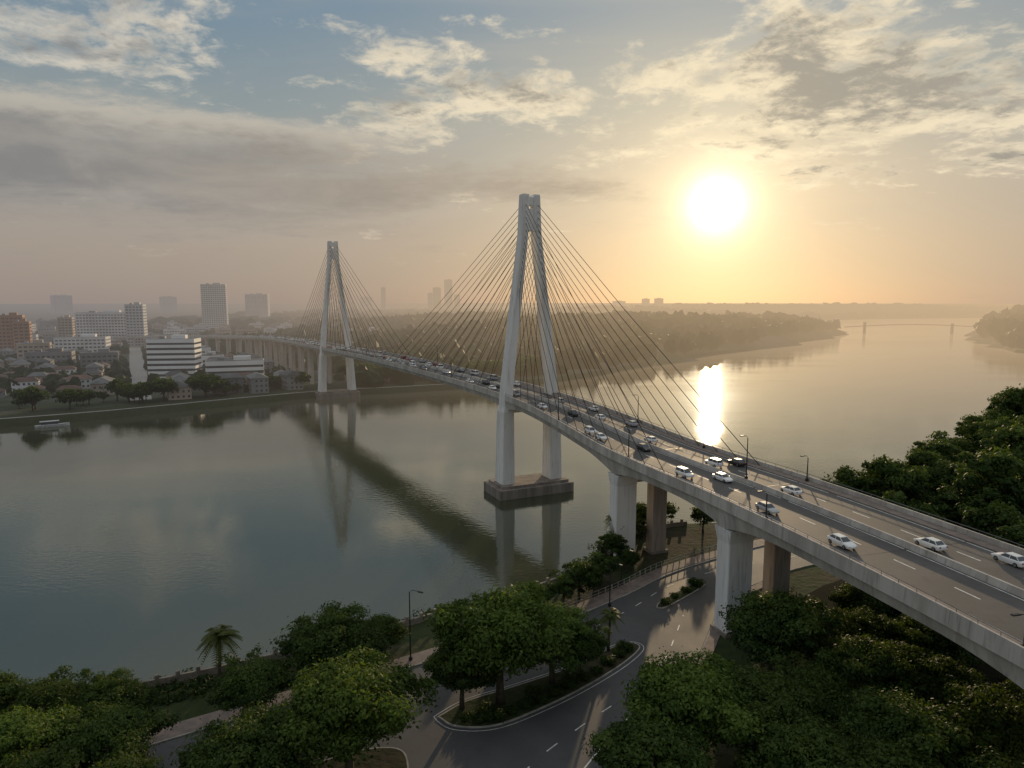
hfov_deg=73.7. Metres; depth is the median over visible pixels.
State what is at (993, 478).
tree
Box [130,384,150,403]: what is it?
tree
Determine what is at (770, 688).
tree
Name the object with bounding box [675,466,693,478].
car
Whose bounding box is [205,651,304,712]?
tree
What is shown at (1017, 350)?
opposite bank ground
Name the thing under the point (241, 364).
office building
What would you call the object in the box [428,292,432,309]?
office building
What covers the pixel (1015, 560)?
car
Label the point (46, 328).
office building
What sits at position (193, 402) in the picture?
promenade
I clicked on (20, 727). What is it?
tree
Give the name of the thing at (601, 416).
car
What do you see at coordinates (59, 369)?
house
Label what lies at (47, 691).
tree
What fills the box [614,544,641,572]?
tree
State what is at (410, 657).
street lamp
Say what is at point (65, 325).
office building
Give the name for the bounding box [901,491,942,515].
tree
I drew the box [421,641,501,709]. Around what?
tree
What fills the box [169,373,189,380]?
house
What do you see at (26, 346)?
office building
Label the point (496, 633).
tree
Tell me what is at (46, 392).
tree
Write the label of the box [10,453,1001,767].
bank ground
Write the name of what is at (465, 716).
shrub
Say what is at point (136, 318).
office building
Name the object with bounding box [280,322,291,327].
office building
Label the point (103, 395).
tree
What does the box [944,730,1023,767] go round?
tree
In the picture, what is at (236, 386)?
tree
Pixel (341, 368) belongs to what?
tree
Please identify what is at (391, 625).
tree
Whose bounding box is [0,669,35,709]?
tree
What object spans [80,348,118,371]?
office building
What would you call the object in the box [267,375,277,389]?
tree
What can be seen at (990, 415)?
tree
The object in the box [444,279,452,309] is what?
office building
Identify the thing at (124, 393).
tree
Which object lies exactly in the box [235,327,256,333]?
office building
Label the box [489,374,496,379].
van
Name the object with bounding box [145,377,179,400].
tree
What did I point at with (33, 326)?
office building
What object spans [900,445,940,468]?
tree
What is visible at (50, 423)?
boat
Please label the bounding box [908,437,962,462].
tree
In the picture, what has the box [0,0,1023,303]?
sky
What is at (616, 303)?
office building
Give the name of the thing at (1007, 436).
tree
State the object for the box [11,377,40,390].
house
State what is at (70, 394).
tree
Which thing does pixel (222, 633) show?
palm tree
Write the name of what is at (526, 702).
shrub
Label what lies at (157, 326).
office building
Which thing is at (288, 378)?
house
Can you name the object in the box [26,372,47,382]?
house
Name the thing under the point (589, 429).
car
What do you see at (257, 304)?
office building
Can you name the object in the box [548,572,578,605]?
tree
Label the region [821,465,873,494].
tree
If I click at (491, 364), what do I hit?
tree
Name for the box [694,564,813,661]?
kerb
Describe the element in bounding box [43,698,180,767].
tree
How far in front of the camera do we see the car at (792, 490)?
110.79 m
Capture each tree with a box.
[0,665,94,725]
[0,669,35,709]
[0,697,89,765]
[0,733,84,767]
[9,388,25,405]
[11,398,23,408]
[16,385,49,410]
[16,389,52,409]
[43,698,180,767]
[50,388,86,408]
[59,666,159,723]
[74,395,92,405]
[82,389,100,404]
[88,741,166,767]
[96,392,108,401]
[101,378,123,400]
[112,383,135,401]
[118,388,129,401]
[127,385,151,402]
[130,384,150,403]
[136,381,152,401]
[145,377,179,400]
[168,696,324,767]
[185,376,197,390]
[187,375,218,397]
[192,372,221,396]
[196,624,242,683]
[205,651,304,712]
[213,379,229,394]
[220,385,230,395]
[228,702,288,742]
[231,382,242,392]
[263,644,439,767]
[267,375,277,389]
[269,598,394,675]
[272,375,281,384]
[295,371,311,381]
[336,362,358,375]
[355,363,377,370]
[362,611,412,653]
[378,366,398,383]
[419,577,585,704]
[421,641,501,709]
[459,364,477,369]
[470,363,487,371]
[480,360,501,372]
[516,363,530,375]
[517,357,536,374]
[522,600,596,684]
[537,582,555,600]
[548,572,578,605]
[557,557,599,598]
[561,617,611,672]
[581,713,719,767]
[586,552,623,575]
[590,569,606,591]
[595,530,629,557]
[596,607,624,650]
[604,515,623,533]
[613,646,773,756]
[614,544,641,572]
[635,514,646,540]
[636,501,646,535]
[667,501,679,518]
[690,506,714,531]
[715,661,842,754]
[718,586,852,676]
[729,697,868,767]
[768,650,865,733]
[811,630,923,702]
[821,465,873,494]
[822,684,976,767]
[824,731,951,767]
[825,605,896,645]
[827,582,902,620]
[849,454,934,503]
[861,461,907,486]
[877,490,946,521]
[881,613,982,669]
[887,644,993,707]
[893,608,905,618]
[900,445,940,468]
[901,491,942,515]
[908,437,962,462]
[909,465,950,497]
[913,430,978,452]
[919,483,979,525]
[928,452,963,465]
[930,678,1023,759]
[933,459,976,517]
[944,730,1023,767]
[949,444,1023,528]
[953,412,989,454]
[953,493,1023,539]
[955,419,996,450]
[971,416,1023,454]
[978,420,1023,460]
[981,392,1023,415]
[982,409,1008,420]
[984,409,1019,419]
[989,516,1023,548]
[993,383,1023,415]
[1005,449,1023,491]
[1009,415,1023,424]
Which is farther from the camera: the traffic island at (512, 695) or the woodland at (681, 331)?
the woodland at (681, 331)
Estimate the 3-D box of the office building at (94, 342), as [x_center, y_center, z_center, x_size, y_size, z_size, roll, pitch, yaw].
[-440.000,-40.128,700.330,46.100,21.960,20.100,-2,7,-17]
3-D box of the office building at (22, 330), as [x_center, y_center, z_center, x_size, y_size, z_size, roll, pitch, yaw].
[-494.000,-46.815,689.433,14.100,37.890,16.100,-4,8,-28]
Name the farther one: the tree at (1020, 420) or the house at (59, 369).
the house at (59, 369)
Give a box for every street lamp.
[409,590,422,660]
[608,563,622,606]
[620,549,633,584]
[697,422,704,447]
[740,435,747,478]
[757,490,767,517]
[800,455,808,481]
[1010,613,1023,646]
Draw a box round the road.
[146,546,811,767]
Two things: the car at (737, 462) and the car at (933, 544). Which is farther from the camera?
the car at (737, 462)
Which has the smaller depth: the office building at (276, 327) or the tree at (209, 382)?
the tree at (209, 382)
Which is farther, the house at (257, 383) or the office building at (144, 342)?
the office building at (144, 342)
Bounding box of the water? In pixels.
[0,303,1023,685]
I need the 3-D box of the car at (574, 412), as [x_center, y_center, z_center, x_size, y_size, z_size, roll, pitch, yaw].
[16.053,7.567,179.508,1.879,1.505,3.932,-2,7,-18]
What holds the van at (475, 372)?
on the cable stayed bridge
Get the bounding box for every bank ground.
[0,303,1023,427]
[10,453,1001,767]
[972,338,1023,353]
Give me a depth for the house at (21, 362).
528.85 m
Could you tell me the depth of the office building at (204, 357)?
556.26 m
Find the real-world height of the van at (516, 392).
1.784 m
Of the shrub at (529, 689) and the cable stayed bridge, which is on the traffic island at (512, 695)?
the shrub at (529, 689)
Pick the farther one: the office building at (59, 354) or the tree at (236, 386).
the office building at (59, 354)
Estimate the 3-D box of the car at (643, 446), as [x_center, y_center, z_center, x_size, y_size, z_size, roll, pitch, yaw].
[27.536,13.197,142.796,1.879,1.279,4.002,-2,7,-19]
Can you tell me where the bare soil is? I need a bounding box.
[760,579,1023,759]
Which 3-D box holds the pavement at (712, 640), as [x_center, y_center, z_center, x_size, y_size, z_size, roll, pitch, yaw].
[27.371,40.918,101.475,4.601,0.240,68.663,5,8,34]
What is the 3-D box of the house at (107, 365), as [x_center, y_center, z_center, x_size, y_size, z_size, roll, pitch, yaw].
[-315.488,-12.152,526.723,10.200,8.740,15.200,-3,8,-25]
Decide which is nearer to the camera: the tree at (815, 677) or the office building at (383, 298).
the tree at (815, 677)
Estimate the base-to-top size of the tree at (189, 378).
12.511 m
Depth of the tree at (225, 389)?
403.39 m
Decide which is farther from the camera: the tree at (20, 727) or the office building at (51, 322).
the office building at (51, 322)
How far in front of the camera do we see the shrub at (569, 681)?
93.80 m
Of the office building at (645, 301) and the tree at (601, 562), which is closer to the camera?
the tree at (601, 562)
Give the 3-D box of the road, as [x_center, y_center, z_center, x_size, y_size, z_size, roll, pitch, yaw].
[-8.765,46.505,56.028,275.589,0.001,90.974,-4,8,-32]
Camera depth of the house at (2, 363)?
549.83 m
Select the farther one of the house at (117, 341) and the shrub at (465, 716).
the house at (117, 341)
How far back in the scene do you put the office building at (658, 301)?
3656.60 m
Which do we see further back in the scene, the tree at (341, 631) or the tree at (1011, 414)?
the tree at (1011, 414)
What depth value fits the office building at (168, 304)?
2965.82 m
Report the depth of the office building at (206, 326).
1163.77 m
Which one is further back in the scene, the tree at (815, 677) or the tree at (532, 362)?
the tree at (532, 362)
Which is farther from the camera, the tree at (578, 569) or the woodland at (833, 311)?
the woodland at (833, 311)
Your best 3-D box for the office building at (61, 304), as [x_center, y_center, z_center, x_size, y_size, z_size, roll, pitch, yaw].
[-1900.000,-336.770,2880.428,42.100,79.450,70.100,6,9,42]
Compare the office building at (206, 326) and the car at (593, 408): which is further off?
the office building at (206, 326)
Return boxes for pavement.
[91,539,764,757]
[695,581,762,663]
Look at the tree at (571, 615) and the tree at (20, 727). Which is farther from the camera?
the tree at (571, 615)
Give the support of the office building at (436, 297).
on the bank ground at (32, 313)
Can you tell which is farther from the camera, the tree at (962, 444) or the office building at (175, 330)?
the office building at (175, 330)
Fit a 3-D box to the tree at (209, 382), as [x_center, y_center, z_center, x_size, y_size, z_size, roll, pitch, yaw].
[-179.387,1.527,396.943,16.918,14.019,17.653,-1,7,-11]
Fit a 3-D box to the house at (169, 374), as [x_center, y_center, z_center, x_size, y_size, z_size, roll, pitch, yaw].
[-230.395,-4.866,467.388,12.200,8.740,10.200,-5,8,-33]
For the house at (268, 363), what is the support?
on the bank ground at (32, 313)
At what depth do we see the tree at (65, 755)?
66.69 m
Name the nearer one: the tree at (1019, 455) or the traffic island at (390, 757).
the traffic island at (390, 757)
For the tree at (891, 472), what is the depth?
153.74 m
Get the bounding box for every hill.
[252,307,974,378]
[964,330,1007,348]
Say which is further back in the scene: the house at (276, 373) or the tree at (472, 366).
the tree at (472, 366)
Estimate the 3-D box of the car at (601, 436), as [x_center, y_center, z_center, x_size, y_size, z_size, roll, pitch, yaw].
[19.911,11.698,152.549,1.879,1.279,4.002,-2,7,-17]
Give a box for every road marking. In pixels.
[422,556,792,767]
[434,642,643,730]
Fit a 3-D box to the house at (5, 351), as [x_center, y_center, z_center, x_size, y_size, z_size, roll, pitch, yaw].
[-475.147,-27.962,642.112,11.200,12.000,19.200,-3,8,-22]
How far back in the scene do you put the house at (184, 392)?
391.04 m
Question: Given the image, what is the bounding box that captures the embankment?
[0,382,433,417]
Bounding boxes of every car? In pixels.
[482,379,489,384]
[488,385,496,389]
[538,403,546,408]
[555,397,564,402]
[568,409,577,415]
[584,425,595,433]
[588,406,598,410]
[595,414,605,419]
[595,433,606,439]
[626,420,637,426]
[636,443,650,451]
[644,436,657,442]
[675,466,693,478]
[704,457,722,466]
[712,472,732,482]
[727,458,745,466]
[755,501,779,514]
[779,485,802,495]
[826,533,857,549]
[913,537,947,550]
[991,552,1023,567]
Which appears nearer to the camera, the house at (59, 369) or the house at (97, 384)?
the house at (97, 384)
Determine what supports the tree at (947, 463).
on the bank ground at (688, 539)
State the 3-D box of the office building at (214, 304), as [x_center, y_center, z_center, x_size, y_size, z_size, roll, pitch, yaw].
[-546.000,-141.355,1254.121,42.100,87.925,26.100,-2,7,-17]
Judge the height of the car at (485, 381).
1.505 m
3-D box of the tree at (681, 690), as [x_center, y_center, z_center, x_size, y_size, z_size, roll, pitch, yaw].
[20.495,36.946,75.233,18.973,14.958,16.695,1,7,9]
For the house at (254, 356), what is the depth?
564.25 m
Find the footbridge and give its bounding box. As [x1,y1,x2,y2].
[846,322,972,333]
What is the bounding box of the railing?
[556,544,716,607]
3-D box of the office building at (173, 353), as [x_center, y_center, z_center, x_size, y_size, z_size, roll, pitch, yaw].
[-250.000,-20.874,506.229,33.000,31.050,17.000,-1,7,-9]
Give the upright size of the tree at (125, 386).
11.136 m
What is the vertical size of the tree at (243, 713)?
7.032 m
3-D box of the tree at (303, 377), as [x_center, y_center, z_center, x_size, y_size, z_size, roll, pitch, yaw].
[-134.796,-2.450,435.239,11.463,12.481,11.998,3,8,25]
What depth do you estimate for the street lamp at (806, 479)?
118.34 m
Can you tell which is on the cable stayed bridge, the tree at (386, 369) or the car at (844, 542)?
the car at (844, 542)
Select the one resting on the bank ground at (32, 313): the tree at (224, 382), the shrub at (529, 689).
the tree at (224, 382)
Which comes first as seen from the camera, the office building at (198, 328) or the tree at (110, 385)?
the tree at (110, 385)
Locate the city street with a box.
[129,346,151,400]
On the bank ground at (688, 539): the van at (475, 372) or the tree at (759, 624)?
the tree at (759, 624)
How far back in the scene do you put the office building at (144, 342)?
751.56 m
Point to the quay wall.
(178, 676)
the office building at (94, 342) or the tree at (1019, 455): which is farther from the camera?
the office building at (94, 342)
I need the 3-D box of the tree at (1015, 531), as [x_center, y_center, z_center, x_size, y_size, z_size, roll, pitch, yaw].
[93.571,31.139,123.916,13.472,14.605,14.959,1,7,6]
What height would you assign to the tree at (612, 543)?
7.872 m
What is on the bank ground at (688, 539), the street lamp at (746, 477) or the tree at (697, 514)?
the tree at (697, 514)
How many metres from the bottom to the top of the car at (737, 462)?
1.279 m
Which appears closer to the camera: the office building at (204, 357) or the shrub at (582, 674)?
the shrub at (582, 674)
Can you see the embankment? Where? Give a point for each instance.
(138, 405)
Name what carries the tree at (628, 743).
on the bank ground at (688, 539)
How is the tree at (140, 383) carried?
on the bank ground at (32, 313)
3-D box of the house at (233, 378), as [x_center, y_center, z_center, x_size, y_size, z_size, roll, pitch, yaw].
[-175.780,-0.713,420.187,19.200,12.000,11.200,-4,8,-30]
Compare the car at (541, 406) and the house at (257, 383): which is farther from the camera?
the house at (257, 383)
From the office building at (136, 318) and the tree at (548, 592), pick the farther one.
the office building at (136, 318)
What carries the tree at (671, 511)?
on the bank ground at (688, 539)
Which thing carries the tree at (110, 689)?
on the bank ground at (688, 539)
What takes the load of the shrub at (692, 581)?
on the traffic island at (695, 588)
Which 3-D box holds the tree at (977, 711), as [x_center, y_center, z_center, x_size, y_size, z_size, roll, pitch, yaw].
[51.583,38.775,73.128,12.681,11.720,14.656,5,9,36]
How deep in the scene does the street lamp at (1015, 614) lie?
60.83 m
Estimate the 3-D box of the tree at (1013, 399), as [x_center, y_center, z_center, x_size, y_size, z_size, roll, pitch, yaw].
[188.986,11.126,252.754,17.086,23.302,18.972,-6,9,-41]
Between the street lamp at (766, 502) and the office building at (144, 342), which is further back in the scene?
the office building at (144, 342)
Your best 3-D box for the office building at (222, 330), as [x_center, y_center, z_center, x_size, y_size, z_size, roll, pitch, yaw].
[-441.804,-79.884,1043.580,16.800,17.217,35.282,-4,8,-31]
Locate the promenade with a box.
[0,384,438,418]
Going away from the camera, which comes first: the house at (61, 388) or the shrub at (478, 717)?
the shrub at (478, 717)
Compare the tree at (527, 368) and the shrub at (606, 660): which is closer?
the shrub at (606, 660)
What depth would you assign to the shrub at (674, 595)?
121.98 m
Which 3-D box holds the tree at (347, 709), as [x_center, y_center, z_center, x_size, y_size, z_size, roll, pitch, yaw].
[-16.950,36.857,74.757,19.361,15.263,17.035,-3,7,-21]
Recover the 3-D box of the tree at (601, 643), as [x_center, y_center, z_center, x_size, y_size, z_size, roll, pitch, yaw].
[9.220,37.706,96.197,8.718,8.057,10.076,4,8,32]
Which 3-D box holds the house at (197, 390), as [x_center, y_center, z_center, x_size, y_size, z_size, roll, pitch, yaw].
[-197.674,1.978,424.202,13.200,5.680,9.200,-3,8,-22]
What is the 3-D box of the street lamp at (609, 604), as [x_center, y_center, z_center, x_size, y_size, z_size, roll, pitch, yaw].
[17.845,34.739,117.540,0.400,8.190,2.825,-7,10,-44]
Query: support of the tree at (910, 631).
on the bare soil
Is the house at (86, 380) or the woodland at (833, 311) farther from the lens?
the woodland at (833, 311)
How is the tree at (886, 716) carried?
on the bank ground at (688, 539)
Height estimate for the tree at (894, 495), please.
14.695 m
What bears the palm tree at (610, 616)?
on the traffic island at (512, 695)
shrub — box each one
[457,710,472,722]
[469,709,487,723]
[474,698,499,714]
[483,706,507,722]
[516,693,537,710]
[524,682,544,698]
[529,689,549,704]
[558,673,580,689]
[576,669,592,681]
[589,665,604,675]
[600,655,616,665]
[611,647,626,657]
[615,639,633,652]
[660,597,672,605]
[668,592,679,598]
[679,585,691,592]
[688,577,705,588]
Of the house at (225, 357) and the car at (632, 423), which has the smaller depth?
the car at (632, 423)
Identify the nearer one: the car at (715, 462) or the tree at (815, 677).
the tree at (815, 677)
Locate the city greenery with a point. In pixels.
(119, 369)
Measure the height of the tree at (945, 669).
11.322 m
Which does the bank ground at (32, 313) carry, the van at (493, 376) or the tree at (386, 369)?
the tree at (386, 369)
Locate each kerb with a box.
[146,545,763,745]
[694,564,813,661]
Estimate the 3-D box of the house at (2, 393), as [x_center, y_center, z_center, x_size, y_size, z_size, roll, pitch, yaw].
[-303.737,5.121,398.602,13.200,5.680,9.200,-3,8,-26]
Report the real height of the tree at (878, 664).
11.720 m
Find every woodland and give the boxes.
[75,302,1012,326]
[204,310,840,387]
[973,304,1023,348]
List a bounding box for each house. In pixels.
[0,348,15,355]
[0,359,4,367]
[0,388,5,397]
[5,357,15,367]
[10,359,30,367]
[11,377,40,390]
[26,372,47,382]
[32,362,57,368]
[34,384,45,390]
[35,357,53,366]
[53,365,76,374]
[56,385,82,391]
[65,374,92,388]
[72,349,92,352]
[82,369,103,375]
[85,362,103,374]
[90,375,114,394]
[100,362,110,371]
[111,340,122,344]
[165,370,184,378]
[166,379,191,399]
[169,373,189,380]
[185,331,199,334]
[192,388,203,392]
[205,356,229,360]
[210,373,243,393]
[238,354,260,357]
[238,372,250,374]
[241,375,246,384]
[246,372,268,393]
[264,358,272,372]
[273,370,282,382]
[279,369,302,390]
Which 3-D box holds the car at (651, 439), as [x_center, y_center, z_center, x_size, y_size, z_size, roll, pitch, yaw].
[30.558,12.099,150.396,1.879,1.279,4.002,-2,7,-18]
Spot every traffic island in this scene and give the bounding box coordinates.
[315,747,408,767]
[438,643,639,727]
[656,582,704,608]
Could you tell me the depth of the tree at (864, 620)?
93.85 m
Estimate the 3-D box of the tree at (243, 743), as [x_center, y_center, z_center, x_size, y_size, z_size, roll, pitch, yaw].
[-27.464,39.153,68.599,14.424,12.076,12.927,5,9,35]
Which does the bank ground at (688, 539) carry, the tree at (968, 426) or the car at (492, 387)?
the tree at (968, 426)
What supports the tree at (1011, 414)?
on the bank ground at (688, 539)
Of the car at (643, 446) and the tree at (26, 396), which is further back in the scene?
the tree at (26, 396)
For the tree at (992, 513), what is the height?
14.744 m
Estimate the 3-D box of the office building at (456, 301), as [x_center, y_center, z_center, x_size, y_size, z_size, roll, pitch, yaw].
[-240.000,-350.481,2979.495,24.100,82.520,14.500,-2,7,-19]
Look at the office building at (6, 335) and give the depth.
689.87 m
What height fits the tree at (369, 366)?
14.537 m
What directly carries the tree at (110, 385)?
on the bank ground at (32, 313)
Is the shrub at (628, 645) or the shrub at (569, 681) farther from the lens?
the shrub at (628, 645)
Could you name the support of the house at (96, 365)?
on the bank ground at (32, 313)
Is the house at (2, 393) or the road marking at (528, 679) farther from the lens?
the house at (2, 393)
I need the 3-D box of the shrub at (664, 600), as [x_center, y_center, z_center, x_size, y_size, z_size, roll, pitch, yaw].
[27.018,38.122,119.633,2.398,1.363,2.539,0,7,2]
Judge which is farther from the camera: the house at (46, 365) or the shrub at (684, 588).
the house at (46, 365)
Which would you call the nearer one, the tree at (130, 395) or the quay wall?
the quay wall
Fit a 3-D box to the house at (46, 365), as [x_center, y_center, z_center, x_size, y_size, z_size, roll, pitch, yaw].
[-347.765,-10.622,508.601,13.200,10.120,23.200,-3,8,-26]
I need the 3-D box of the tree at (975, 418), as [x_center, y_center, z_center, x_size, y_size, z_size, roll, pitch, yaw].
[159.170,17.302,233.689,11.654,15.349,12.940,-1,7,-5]
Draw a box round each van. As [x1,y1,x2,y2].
[471,370,478,374]
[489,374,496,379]
[513,389,519,395]
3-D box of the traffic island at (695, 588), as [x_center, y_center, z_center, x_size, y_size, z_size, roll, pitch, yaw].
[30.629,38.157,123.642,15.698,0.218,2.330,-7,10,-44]
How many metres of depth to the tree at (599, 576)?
123.71 m
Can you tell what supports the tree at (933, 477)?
on the bank ground at (688, 539)
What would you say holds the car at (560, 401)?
on the cable stayed bridge
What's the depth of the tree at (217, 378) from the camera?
398.98 m
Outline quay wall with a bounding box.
[41,519,686,706]
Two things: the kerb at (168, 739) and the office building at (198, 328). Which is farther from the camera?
the office building at (198, 328)
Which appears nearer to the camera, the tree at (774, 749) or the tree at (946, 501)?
the tree at (774, 749)
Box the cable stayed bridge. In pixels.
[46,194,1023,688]
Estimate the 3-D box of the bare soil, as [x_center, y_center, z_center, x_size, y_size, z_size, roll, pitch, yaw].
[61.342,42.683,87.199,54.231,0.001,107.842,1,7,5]
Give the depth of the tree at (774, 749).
66.91 m
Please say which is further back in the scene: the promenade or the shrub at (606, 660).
the promenade
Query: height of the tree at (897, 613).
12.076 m
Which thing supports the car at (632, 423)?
on the cable stayed bridge
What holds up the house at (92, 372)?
on the bank ground at (32, 313)
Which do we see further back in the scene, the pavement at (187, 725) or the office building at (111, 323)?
the office building at (111, 323)
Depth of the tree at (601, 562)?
126.45 m
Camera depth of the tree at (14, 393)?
365.60 m
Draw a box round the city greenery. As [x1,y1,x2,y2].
[0,320,344,392]
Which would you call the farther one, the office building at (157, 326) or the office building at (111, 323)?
the office building at (157, 326)
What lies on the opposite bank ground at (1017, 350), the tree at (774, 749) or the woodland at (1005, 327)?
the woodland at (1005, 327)
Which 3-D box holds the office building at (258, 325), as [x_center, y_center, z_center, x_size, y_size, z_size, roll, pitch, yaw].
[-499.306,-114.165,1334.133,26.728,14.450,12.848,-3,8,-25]
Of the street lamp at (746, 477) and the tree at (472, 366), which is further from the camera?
the tree at (472, 366)
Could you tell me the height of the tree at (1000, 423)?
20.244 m
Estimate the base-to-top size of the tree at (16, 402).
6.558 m
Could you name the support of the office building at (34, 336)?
on the bank ground at (32, 313)
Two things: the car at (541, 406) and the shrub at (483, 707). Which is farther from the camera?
the car at (541, 406)
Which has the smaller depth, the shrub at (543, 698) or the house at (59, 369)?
the shrub at (543, 698)
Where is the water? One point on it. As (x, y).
(146, 547)
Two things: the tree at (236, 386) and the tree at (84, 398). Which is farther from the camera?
the tree at (236, 386)
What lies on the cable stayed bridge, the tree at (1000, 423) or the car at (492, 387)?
the car at (492, 387)
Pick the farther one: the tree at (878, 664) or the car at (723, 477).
the car at (723, 477)
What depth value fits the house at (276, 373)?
451.43 m
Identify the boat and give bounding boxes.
[35,420,69,427]
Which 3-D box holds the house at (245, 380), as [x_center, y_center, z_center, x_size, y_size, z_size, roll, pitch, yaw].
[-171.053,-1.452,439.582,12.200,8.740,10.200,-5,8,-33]
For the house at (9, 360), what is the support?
on the bank ground at (32, 313)
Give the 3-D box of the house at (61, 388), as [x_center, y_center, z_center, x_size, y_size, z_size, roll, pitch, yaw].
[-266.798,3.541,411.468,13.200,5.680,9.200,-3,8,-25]
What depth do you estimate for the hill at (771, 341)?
860.55 m
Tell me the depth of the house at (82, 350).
647.86 m
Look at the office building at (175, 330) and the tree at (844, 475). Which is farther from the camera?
the office building at (175, 330)
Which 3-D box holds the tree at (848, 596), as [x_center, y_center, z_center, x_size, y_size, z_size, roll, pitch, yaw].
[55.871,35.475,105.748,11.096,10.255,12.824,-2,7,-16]
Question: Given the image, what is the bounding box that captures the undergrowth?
[142,521,1010,757]
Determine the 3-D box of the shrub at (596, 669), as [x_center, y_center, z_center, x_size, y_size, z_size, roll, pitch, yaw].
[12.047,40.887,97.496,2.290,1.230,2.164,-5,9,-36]
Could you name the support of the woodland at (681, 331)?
on the bank ground at (32, 313)
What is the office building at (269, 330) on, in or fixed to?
on the bank ground at (32, 313)
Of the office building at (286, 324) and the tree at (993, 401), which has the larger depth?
the office building at (286, 324)
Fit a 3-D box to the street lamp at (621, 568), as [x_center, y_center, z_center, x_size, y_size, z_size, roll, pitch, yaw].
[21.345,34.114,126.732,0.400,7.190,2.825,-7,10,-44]
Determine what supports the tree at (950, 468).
on the bank ground at (688, 539)
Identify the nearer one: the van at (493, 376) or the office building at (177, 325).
the van at (493, 376)
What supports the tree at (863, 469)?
on the bank ground at (688, 539)
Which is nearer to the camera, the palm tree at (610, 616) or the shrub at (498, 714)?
the shrub at (498, 714)
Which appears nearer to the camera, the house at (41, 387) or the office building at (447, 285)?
the house at (41, 387)
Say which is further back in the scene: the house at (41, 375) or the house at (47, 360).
the house at (47, 360)
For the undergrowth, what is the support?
on the bank ground at (688, 539)
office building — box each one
[0,312,24,348]
[12,319,32,350]
[16,339,51,357]
[24,348,75,362]
[31,324,35,332]
[32,334,37,339]
[38,325,55,331]
[38,330,57,336]
[40,319,56,329]
[50,295,72,313]
[53,334,110,351]
[57,315,75,336]
[75,310,126,340]
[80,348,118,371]
[124,302,147,345]
[143,336,158,348]
[146,335,201,377]
[152,323,162,330]
[159,296,177,312]
[163,327,185,334]
[164,323,186,328]
[183,325,204,331]
[199,323,208,329]
[200,283,228,329]
[201,346,210,353]
[201,351,223,364]
[205,355,263,373]
[215,326,230,334]
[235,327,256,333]
[245,293,269,316]
[249,322,263,328]
[263,328,275,333]
[264,326,290,329]
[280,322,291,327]
[360,296,371,310]
[381,287,385,310]
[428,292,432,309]
[433,287,440,311]
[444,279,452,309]
[454,294,459,309]
[612,301,625,306]
[642,298,649,305]
[654,298,663,304]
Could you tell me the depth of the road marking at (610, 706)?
86.06 m
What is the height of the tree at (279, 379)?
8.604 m
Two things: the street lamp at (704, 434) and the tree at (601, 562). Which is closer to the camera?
the tree at (601, 562)
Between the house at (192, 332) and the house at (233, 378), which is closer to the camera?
the house at (233, 378)
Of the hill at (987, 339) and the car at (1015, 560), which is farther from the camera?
the hill at (987, 339)
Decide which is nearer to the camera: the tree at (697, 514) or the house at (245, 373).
the tree at (697, 514)
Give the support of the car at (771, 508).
on the cable stayed bridge
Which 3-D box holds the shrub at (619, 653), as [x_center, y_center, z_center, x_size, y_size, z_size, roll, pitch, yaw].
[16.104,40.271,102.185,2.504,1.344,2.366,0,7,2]
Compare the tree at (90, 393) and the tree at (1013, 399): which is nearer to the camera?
the tree at (1013, 399)
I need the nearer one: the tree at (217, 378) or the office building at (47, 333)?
the tree at (217, 378)
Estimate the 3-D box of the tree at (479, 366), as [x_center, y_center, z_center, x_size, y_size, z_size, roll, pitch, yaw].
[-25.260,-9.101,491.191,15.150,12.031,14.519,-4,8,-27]
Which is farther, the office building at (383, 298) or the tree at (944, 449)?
the office building at (383, 298)
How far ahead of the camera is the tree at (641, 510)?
151.31 m
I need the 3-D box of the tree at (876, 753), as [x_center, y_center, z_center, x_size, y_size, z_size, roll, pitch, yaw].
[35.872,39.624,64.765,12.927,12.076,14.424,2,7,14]
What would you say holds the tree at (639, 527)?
on the bank ground at (688, 539)
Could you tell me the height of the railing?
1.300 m
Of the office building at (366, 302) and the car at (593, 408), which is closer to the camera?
the car at (593, 408)
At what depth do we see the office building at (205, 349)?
608.46 m

